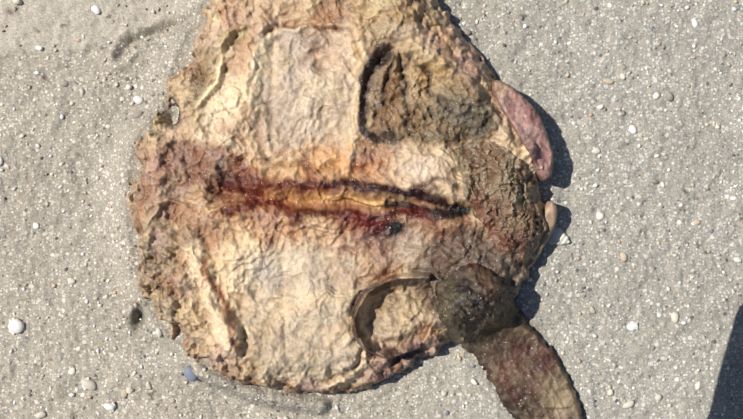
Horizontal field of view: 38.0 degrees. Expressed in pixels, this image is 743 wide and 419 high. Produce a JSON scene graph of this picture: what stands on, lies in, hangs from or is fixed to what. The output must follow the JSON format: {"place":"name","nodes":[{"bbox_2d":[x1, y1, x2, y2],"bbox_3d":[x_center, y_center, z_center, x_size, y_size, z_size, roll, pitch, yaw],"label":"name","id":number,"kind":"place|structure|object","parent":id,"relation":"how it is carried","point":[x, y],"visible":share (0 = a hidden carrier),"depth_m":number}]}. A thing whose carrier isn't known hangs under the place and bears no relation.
{"place":"outdoors","nodes":[
{"label":"outdoors","id":0,"kind":"place"},
{"bbox_2d":[0,0,742,418],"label":"beach sand","id":1,"kind":"structure","parent":0,"point":[560,100],"depth_m":1.60},
{"bbox_2d":[126,0,583,418],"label":"animal carcass","id":2,"kind":"object","parent":1,"relation":"on","point":[333,197],"visible":1,"depth_m":1.53},
{"bbox_2d":[0,0,742,418],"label":"pebbles","id":3,"kind":"object","parent":1,"relation":"on","point":[16,326],"visible":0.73,"depth_m":1.60},
{"bbox_2d":[547,227,569,244],"bbox_3d":[0.275,0.039,1.600,0.039,0.020,0.030,1,90,0],"label":"shell fragment","id":4,"kind":"object","parent":1,"relation":"on","point":[558,236],"visible":0.79,"depth_m":1.59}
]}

